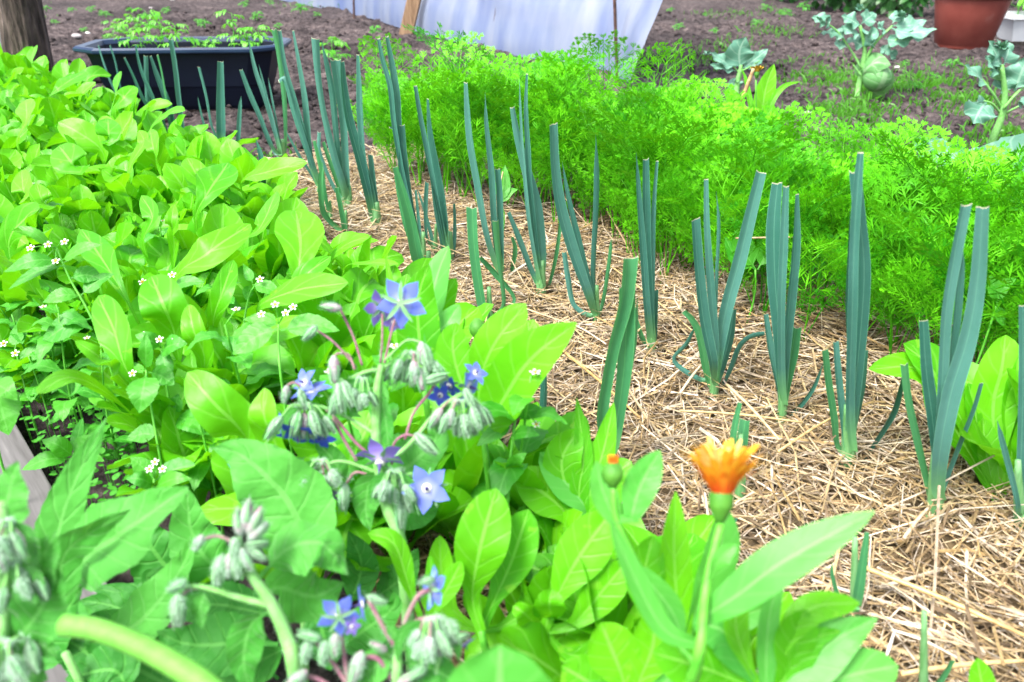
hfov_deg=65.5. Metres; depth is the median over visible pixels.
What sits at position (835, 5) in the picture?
shrub
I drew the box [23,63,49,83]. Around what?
marigold plant
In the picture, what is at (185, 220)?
marigold plant
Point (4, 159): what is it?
marigold plant
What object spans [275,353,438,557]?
marigold plant
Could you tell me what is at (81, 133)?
marigold plant
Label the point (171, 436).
leafy plant
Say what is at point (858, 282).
leek
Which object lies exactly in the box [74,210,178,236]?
marigold plant
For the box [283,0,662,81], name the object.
plastic tunnel
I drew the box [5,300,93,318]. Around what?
marigold plant
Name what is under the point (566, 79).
carrot plant
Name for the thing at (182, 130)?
marigold plant
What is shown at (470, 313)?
marigold plant
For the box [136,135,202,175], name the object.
marigold plant
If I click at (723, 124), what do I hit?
carrot plant
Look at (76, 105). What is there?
marigold plant
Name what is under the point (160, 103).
marigold plant
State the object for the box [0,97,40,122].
marigold plant
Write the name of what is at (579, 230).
straw stalk
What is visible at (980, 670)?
marigold plant
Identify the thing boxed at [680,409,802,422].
straw stalk
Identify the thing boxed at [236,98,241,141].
leek
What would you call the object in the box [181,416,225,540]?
flowering weed
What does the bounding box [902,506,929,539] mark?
straw stalk
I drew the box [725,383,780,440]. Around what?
straw stalk
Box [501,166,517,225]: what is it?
weed plant
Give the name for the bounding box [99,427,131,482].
flowering weed
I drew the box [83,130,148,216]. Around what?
marigold plant
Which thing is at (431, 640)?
borage plant
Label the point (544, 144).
carrot plant
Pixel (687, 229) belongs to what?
carrot plant
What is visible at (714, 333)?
leek
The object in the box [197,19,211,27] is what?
weed seedling
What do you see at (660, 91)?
carrot plant
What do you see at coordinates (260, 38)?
tomato seedling
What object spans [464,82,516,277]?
leek
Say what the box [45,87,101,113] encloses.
marigold plant
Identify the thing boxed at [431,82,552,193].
carrot plant
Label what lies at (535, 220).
leek
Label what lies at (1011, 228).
carrot plant
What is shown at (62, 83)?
marigold plant
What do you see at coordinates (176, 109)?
marigold plant
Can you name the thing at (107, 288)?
marigold plant
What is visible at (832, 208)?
carrot plant
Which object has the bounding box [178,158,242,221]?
marigold plant
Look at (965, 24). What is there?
flower pot
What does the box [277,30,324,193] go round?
leek
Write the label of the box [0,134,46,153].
marigold plant
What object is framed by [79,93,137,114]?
marigold plant
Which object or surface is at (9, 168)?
marigold plant
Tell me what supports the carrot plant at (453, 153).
on the straw mulch
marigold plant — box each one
[0,46,32,65]
[0,57,23,81]
[0,72,31,85]
[0,85,45,114]
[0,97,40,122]
[0,105,50,148]
[0,113,21,132]
[0,132,26,163]
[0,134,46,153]
[0,142,101,173]
[0,148,21,181]
[0,154,80,179]
[0,165,48,205]
[0,166,15,203]
[0,194,97,247]
[0,202,84,344]
[0,242,90,315]
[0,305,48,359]
[0,350,85,402]
[3,128,27,143]
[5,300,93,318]
[6,82,19,90]
[7,53,51,71]
[11,79,20,87]
[11,169,74,251]
[12,197,71,245]
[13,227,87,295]
[14,74,86,103]
[14,97,97,130]
[14,141,46,151]
[15,98,35,169]
[21,55,67,80]
[21,145,58,167]
[22,165,33,171]
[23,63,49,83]
[23,143,39,167]
[23,166,91,193]
[26,45,110,85]
[26,263,147,324]
[27,110,114,146]
[29,183,80,289]
[30,118,136,191]
[35,82,102,104]
[36,80,58,94]
[36,138,54,150]
[36,294,263,450]
[37,132,60,144]
[38,254,181,362]
[39,152,152,191]
[43,222,144,283]
[44,111,136,153]
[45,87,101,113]
[47,143,139,224]
[49,71,87,96]
[50,184,131,232]
[63,99,131,120]
[65,85,114,98]
[69,223,251,357]
[72,97,101,112]
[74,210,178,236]
[76,229,176,384]
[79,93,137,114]
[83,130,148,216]
[83,175,94,192]
[85,244,146,298]
[88,274,187,415]
[92,156,108,176]
[94,98,155,125]
[95,118,187,172]
[98,141,202,177]
[99,91,171,112]
[100,205,112,217]
[102,167,143,233]
[102,232,137,246]
[110,71,121,116]
[110,182,190,230]
[110,187,172,221]
[111,85,161,132]
[112,315,310,411]
[113,129,194,206]
[115,208,186,248]
[118,195,208,296]
[124,137,136,144]
[127,191,284,329]
[131,163,253,271]
[131,260,271,384]
[133,192,194,231]
[133,268,258,307]
[135,201,202,232]
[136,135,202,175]
[142,110,207,137]
[149,131,267,172]
[150,106,184,128]
[150,188,172,198]
[157,163,257,215]
[159,125,197,144]
[174,124,258,144]
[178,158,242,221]
[180,359,289,479]
[184,370,298,497]
[187,157,306,218]
[188,388,386,584]
[191,197,378,306]
[203,172,307,212]
[208,138,292,187]
[213,265,285,315]
[223,302,399,403]
[226,267,397,372]
[231,274,284,319]
[237,212,270,234]
[242,216,266,260]
[248,240,263,276]
[256,255,347,373]
[262,250,338,279]
[274,210,397,369]
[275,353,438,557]
[282,253,337,274]
[286,236,403,276]
[304,356,373,428]
[314,302,481,417]
[318,235,326,255]
[322,274,410,320]
[327,233,376,272]
[335,450,472,571]
[344,385,450,427]
[366,258,431,285]
[368,528,463,621]
[384,246,460,538]
[419,417,557,552]
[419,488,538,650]
[431,303,576,490]
[442,411,645,529]
[445,402,540,451]
[448,645,594,681]
[449,504,582,586]
[463,543,633,660]
[478,303,493,321]
[499,526,705,681]
[512,510,626,660]
[516,399,632,522]
[525,514,714,633]
[532,513,617,571]
[560,617,671,681]
[590,450,692,677]
[609,436,873,681]
[622,523,792,668]
[626,492,762,635]
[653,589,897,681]
[726,64,799,149]
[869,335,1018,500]
[959,362,1018,474]
[969,658,995,681]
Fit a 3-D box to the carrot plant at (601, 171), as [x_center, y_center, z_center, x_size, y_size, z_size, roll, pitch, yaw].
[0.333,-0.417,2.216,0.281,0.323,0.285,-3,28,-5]
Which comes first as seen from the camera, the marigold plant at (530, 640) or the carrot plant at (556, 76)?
the marigold plant at (530, 640)
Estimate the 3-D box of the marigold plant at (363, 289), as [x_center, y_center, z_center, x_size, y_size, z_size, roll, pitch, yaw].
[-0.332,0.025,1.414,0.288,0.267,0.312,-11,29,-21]
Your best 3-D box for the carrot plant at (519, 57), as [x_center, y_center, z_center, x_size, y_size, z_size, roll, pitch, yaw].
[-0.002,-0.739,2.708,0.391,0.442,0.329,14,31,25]
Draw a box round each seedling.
[98,10,112,17]
[101,20,123,36]
[112,14,143,30]
[114,31,145,47]
[117,20,160,47]
[131,7,162,35]
[141,12,176,47]
[158,23,202,47]
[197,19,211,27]
[203,36,221,46]
[214,9,255,46]
[227,28,253,46]
[239,25,273,46]
[250,11,264,20]
[291,4,308,13]
[320,36,354,58]
[327,50,344,59]
[369,25,380,33]
[673,23,684,29]
[751,19,762,24]
[775,8,792,15]
[797,2,809,10]
[910,81,922,91]
[942,59,962,67]
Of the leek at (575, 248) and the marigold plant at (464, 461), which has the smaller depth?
the marigold plant at (464, 461)
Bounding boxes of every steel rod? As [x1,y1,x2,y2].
[352,0,354,18]
[613,0,618,82]
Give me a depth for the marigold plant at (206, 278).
1.59 m
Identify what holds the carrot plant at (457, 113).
on the straw mulch
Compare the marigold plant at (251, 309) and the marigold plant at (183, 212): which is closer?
the marigold plant at (251, 309)
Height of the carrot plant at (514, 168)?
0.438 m
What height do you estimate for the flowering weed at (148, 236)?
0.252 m
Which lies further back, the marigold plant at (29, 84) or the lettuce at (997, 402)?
the marigold plant at (29, 84)
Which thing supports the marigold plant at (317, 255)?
on the straw mulch
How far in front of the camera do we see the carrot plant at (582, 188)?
2.27 m
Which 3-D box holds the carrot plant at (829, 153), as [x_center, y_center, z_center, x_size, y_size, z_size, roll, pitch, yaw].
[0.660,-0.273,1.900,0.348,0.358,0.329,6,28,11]
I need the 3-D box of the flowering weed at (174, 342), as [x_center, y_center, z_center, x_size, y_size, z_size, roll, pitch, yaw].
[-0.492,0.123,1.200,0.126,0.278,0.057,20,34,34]
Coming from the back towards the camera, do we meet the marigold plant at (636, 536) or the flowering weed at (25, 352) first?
the flowering weed at (25, 352)
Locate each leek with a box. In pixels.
[98,45,120,91]
[124,45,174,132]
[168,39,183,127]
[198,61,225,138]
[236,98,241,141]
[239,28,286,156]
[256,140,265,183]
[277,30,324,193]
[311,38,352,211]
[313,140,332,226]
[318,163,347,231]
[340,55,380,229]
[377,36,425,257]
[393,166,430,261]
[414,86,456,266]
[415,181,437,254]
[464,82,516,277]
[466,207,515,320]
[507,74,560,298]
[540,375,546,407]
[550,122,611,324]
[597,256,638,454]
[635,155,657,356]
[672,170,765,402]
[730,402,749,505]
[763,182,822,423]
[822,152,902,467]
[830,532,868,615]
[900,203,988,516]
[919,610,954,681]
[997,305,1023,531]
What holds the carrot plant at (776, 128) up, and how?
on the straw mulch
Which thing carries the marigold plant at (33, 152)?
on the straw mulch
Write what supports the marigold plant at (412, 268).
on the straw mulch
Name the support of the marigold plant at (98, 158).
on the straw mulch
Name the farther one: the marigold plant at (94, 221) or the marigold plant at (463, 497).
the marigold plant at (94, 221)
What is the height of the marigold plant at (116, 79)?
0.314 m
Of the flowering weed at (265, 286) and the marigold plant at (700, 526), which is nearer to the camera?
the marigold plant at (700, 526)
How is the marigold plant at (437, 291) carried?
on the straw mulch
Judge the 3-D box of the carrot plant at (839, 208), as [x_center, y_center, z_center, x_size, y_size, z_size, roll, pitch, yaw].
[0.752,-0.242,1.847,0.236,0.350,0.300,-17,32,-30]
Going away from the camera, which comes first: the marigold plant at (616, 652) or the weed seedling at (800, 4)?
the marigold plant at (616, 652)
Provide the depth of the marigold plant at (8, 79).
3.60 m
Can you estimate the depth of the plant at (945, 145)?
2.94 m
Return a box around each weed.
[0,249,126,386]
[0,300,32,334]
[0,314,39,373]
[0,325,48,429]
[0,376,21,470]
[4,226,116,385]
[14,335,86,399]
[18,351,72,428]
[20,305,108,422]
[21,286,76,335]
[22,418,103,469]
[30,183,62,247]
[39,304,97,369]
[47,369,89,434]
[66,336,120,459]
[83,405,118,461]
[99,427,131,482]
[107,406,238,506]
[126,333,173,512]
[126,457,197,489]
[135,331,204,434]
[138,271,204,287]
[144,220,179,266]
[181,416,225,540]
[184,307,287,399]
[195,282,248,314]
[233,301,339,454]
[242,264,276,323]
[319,369,385,547]
[340,343,437,486]
[470,369,567,508]
[477,403,540,505]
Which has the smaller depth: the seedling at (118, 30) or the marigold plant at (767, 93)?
the marigold plant at (767, 93)
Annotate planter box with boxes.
[997,11,1023,40]
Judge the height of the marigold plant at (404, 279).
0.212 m
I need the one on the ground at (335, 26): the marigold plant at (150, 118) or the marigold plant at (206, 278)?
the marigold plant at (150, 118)
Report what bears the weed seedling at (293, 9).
on the ground at (335, 26)
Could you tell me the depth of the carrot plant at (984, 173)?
1.78 m
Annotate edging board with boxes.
[0,424,106,681]
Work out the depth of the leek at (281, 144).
2.97 m
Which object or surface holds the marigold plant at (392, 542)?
on the ground at (335, 26)
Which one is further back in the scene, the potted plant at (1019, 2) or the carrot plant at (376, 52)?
the potted plant at (1019, 2)
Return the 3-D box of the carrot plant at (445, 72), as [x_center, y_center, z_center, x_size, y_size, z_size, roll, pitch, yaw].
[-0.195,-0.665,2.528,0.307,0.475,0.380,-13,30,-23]
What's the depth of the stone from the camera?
6.68 m
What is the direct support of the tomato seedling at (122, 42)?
on the plastic tub
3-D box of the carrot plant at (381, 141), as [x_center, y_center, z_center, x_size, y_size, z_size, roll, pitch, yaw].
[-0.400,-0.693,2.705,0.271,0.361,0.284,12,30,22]
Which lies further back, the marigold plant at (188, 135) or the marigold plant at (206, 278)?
the marigold plant at (188, 135)
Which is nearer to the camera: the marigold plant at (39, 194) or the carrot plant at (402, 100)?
the marigold plant at (39, 194)
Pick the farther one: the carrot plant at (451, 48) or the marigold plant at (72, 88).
the marigold plant at (72, 88)
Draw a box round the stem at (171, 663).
[56,613,222,681]
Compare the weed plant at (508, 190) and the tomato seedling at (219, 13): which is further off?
the tomato seedling at (219, 13)
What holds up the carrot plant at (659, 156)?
on the straw mulch
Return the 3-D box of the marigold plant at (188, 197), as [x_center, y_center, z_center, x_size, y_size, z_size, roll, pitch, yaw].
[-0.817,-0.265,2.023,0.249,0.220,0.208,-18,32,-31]
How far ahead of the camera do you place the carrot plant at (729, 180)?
1.88 m
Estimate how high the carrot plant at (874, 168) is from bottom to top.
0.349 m
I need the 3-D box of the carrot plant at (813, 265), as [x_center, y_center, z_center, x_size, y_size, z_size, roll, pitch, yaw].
[0.656,-0.132,1.670,0.320,0.318,0.306,-4,28,-8]
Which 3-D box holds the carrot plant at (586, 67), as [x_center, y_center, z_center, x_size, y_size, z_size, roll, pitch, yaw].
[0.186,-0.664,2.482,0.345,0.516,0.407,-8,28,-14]
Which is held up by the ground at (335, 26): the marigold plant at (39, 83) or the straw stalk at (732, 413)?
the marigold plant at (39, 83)
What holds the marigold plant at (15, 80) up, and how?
on the ground at (335, 26)
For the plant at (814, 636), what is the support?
on the straw mulch
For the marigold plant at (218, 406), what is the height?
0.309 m
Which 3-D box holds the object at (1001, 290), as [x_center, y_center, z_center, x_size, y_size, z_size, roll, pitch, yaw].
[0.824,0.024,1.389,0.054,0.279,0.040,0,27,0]
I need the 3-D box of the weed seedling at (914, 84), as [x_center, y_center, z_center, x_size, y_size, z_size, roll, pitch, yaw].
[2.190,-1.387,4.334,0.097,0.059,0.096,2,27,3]
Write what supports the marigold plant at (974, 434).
on the straw mulch
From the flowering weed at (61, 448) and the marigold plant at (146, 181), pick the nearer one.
the flowering weed at (61, 448)
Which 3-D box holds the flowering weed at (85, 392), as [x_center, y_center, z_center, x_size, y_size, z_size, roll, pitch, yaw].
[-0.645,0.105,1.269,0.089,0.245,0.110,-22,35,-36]
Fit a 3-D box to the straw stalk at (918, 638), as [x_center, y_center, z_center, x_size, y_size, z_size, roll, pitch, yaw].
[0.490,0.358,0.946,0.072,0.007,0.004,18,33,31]
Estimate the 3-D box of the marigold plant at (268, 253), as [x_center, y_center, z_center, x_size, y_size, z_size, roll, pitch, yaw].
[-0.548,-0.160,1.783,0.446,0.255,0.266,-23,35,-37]
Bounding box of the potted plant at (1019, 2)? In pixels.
[1012,0,1023,14]
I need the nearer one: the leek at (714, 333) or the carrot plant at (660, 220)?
the leek at (714, 333)
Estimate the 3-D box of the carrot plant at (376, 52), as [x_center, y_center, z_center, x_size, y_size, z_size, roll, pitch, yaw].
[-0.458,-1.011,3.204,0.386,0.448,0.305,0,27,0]
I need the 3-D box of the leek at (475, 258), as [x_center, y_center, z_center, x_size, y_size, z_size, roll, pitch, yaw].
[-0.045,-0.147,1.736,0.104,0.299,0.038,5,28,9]
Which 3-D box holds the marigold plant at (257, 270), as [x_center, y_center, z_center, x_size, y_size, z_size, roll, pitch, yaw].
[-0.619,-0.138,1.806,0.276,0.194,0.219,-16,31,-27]
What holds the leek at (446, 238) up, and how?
on the straw mulch
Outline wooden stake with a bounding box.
[399,0,420,34]
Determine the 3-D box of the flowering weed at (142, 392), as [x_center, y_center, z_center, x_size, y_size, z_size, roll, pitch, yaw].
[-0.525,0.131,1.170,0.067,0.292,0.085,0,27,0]
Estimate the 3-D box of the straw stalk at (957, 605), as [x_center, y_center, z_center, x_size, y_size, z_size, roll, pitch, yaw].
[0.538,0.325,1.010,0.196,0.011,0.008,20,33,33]
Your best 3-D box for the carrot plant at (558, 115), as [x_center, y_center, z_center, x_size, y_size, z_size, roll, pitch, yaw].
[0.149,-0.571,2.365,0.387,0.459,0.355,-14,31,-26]
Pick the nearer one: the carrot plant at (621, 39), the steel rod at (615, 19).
the carrot plant at (621, 39)
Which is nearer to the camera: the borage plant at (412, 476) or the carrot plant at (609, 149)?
the borage plant at (412, 476)
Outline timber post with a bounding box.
[0,0,53,70]
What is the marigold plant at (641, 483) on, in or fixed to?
on the ground at (335, 26)
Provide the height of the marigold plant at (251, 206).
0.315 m
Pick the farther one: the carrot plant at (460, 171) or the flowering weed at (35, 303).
the carrot plant at (460, 171)
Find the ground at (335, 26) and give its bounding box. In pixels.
[15,0,1023,681]
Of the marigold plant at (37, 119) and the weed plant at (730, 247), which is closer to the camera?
the weed plant at (730, 247)
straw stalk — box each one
[530,211,613,259]
[563,350,640,418]
[610,266,691,330]
[679,364,701,393]
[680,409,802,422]
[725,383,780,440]
[736,236,792,238]
[740,68,754,101]
[777,413,838,452]
[867,566,1023,636]
[886,630,895,655]
[892,629,956,657]
[899,659,1023,675]
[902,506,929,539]
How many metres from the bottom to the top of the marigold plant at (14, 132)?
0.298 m
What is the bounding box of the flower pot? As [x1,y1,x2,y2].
[934,0,1012,49]
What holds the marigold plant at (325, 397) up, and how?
on the straw mulch
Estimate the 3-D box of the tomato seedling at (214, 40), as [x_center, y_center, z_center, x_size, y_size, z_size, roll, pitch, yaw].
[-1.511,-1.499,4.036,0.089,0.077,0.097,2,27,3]
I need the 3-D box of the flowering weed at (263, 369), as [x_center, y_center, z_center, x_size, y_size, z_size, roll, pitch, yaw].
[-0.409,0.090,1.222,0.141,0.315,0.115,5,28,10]
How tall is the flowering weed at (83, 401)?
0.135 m
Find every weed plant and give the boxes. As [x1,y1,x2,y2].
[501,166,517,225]
[725,226,765,324]
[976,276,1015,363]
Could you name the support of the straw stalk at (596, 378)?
on the straw mulch
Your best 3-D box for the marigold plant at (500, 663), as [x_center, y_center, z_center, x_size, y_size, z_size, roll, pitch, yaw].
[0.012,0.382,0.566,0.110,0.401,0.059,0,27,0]
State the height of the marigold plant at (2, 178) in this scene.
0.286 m
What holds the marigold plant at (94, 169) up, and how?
on the straw mulch
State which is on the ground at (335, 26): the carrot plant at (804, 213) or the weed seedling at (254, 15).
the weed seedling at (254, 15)
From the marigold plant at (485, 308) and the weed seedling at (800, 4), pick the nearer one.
the marigold plant at (485, 308)
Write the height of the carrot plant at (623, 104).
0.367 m
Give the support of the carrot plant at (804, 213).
on the straw mulch
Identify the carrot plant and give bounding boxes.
[337,67,417,172]
[347,32,441,142]
[351,76,421,166]
[353,81,442,191]
[355,79,443,177]
[378,77,451,168]
[383,97,458,190]
[400,21,529,186]
[401,61,500,193]
[405,30,502,101]
[407,58,468,114]
[420,80,516,205]
[423,96,493,197]
[426,113,509,199]
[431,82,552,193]
[434,90,462,177]
[463,51,574,173]
[465,50,596,203]
[472,119,542,210]
[476,103,570,207]
[483,68,599,203]
[485,62,600,192]
[500,53,557,111]
[507,59,619,213]
[514,57,624,189]
[519,47,636,202]
[520,87,605,228]
[554,107,622,206]
[559,140,607,231]
[560,91,627,189]
[570,29,662,111]
[571,102,645,221]
[571,131,660,243]
[574,97,726,249]
[577,129,667,232]
[588,98,725,257]
[593,123,692,254]
[600,154,706,270]
[606,93,647,213]
[612,110,783,271]
[615,92,677,126]
[615,165,710,282]
[616,84,718,240]
[618,72,717,117]
[622,37,711,109]
[624,107,721,158]
[638,103,734,249]
[650,74,747,129]
[650,155,799,278]
[658,185,750,278]
[660,98,784,234]
[670,102,758,157]
[692,154,812,296]
[693,129,830,218]
[701,141,820,282]
[710,151,879,289]
[711,101,803,162]
[711,171,850,321]
[722,140,873,281]
[733,100,873,168]
[744,153,839,195]
[749,147,935,311]
[754,190,931,339]
[790,219,947,329]
[796,154,886,273]
[802,160,923,286]
[810,168,947,247]
[812,115,952,182]
[818,120,987,214]
[820,139,879,262]
[821,168,938,300]
[822,147,897,279]
[836,164,1023,353]
[845,165,973,217]
[864,142,1023,320]
[867,200,943,351]
[869,199,1023,344]
[872,128,1023,321]
[878,213,1023,350]
[881,140,1023,197]
[885,150,1004,308]
[920,177,1023,321]
[933,152,1023,200]
[935,216,1023,362]
[937,235,1023,357]
[952,176,1023,342]
[953,156,1023,218]
[959,179,1014,222]
[985,272,1019,343]
[987,180,1023,294]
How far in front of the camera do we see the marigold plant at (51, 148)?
2.50 m
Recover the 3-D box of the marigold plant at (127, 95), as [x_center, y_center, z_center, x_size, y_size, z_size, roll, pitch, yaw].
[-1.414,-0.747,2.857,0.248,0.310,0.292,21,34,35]
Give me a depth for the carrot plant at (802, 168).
1.94 m
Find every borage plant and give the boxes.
[0,461,67,681]
[34,418,193,681]
[41,439,419,681]
[165,494,347,681]
[228,279,493,671]
[284,566,472,681]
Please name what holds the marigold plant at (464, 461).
on the straw mulch
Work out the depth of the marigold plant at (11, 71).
3.67 m
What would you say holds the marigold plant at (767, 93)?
on the ground at (335, 26)
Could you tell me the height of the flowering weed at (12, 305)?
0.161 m
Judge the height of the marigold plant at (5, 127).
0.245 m
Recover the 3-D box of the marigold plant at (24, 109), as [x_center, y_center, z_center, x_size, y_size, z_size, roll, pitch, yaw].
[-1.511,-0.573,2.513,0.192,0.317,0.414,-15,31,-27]
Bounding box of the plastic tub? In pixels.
[72,36,291,109]
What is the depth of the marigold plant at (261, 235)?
1.85 m
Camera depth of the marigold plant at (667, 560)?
0.74 m
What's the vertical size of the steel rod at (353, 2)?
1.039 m
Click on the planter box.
(1011, 28)
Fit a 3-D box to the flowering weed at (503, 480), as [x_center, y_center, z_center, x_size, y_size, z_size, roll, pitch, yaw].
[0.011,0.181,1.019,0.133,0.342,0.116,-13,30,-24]
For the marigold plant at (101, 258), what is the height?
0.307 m
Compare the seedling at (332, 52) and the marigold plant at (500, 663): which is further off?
the seedling at (332, 52)
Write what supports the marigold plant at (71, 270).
on the ground at (335, 26)
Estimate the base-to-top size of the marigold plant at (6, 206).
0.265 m
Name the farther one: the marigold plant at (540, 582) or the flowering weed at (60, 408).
the flowering weed at (60, 408)
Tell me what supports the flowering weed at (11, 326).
on the ground at (335, 26)
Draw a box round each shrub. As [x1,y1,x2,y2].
[807,0,875,12]
[860,0,933,17]
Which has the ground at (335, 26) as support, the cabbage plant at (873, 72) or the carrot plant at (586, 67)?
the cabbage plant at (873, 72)
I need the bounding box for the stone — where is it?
[71,34,81,38]
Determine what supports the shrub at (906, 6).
on the ground at (335, 26)
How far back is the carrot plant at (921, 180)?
1.72 m
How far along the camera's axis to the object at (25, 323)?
1.48 m
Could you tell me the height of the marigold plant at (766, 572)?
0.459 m
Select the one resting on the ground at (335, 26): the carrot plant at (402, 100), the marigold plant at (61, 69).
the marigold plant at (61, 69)
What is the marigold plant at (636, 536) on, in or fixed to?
on the straw mulch
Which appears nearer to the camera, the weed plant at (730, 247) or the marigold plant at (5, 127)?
the weed plant at (730, 247)
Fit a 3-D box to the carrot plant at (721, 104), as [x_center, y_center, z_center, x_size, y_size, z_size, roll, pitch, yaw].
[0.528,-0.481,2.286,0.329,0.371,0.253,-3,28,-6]
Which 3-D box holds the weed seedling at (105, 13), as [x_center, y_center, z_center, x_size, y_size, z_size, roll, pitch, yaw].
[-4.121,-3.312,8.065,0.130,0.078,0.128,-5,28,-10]
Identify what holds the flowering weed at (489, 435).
on the ground at (335, 26)
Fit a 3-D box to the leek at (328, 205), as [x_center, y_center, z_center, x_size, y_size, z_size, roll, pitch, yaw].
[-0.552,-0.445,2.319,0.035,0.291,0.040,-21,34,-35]
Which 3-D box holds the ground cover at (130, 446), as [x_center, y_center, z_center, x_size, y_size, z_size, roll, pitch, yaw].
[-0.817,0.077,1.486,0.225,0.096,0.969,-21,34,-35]
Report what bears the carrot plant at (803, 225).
on the straw mulch
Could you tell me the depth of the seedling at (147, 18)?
6.57 m
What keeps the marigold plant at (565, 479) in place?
on the straw mulch
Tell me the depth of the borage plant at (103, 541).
0.75 m
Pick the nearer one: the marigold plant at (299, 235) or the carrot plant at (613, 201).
the marigold plant at (299, 235)
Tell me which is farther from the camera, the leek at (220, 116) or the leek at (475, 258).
the leek at (220, 116)
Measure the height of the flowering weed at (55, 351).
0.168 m
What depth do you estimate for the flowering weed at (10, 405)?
1.15 m
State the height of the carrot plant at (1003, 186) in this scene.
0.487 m
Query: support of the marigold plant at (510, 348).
on the straw mulch
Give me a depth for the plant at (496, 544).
0.86 m
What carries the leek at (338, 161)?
on the straw mulch
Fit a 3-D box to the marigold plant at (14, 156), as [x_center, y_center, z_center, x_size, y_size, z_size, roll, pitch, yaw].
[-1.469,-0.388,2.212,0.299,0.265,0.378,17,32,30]
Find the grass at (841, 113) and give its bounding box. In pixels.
[45,1,1023,159]
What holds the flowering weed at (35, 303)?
on the ground at (335, 26)
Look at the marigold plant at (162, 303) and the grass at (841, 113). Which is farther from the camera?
the grass at (841, 113)
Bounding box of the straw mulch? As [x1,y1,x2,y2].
[256,124,1023,681]
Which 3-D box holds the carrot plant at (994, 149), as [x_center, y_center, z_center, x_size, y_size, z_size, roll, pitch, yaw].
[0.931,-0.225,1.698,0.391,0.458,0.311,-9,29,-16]
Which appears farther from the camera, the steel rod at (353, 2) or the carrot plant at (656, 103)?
the steel rod at (353, 2)
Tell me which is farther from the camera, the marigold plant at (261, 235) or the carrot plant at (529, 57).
the carrot plant at (529, 57)
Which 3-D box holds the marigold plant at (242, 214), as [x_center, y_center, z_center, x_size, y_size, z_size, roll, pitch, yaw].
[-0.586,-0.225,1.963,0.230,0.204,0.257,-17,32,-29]
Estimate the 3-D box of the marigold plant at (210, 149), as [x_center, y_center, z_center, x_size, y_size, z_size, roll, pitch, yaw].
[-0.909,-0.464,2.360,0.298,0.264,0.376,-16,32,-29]
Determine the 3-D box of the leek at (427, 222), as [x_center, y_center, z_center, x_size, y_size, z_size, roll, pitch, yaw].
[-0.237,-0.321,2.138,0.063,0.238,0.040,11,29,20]
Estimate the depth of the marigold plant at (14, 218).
1.63 m
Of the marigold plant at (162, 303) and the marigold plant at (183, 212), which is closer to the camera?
the marigold plant at (162, 303)
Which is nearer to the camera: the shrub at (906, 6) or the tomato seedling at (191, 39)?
the tomato seedling at (191, 39)
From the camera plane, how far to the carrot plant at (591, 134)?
2.33 m
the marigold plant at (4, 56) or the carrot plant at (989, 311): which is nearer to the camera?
the carrot plant at (989, 311)
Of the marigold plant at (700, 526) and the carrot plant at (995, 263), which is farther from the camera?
the carrot plant at (995, 263)
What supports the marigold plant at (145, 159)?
on the straw mulch
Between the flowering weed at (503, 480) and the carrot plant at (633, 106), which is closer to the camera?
the flowering weed at (503, 480)
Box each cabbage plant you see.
[703,37,767,92]
[812,3,935,99]
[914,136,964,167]
[964,40,1023,143]
[968,133,1023,179]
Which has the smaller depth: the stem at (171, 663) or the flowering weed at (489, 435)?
the stem at (171, 663)
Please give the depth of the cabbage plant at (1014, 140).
2.67 m
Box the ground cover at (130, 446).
[16,312,147,509]
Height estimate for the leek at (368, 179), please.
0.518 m
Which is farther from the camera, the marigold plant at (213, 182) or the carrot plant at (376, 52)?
the carrot plant at (376, 52)
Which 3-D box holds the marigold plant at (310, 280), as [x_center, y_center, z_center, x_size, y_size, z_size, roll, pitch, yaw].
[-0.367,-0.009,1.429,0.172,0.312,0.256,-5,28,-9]
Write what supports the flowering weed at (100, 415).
on the ground at (335, 26)
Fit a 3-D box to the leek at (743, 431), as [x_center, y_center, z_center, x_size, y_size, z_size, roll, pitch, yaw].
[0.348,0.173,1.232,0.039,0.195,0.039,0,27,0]
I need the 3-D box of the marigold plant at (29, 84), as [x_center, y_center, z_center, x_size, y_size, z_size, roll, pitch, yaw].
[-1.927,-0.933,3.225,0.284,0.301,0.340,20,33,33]
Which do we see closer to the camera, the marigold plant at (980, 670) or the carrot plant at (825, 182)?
the marigold plant at (980, 670)
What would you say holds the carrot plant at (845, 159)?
on the straw mulch
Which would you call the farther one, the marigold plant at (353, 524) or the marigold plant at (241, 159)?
the marigold plant at (241, 159)
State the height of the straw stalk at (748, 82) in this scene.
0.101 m
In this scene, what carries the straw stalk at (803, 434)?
on the straw mulch
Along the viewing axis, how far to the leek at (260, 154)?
2.33 m
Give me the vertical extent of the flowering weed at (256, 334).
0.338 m

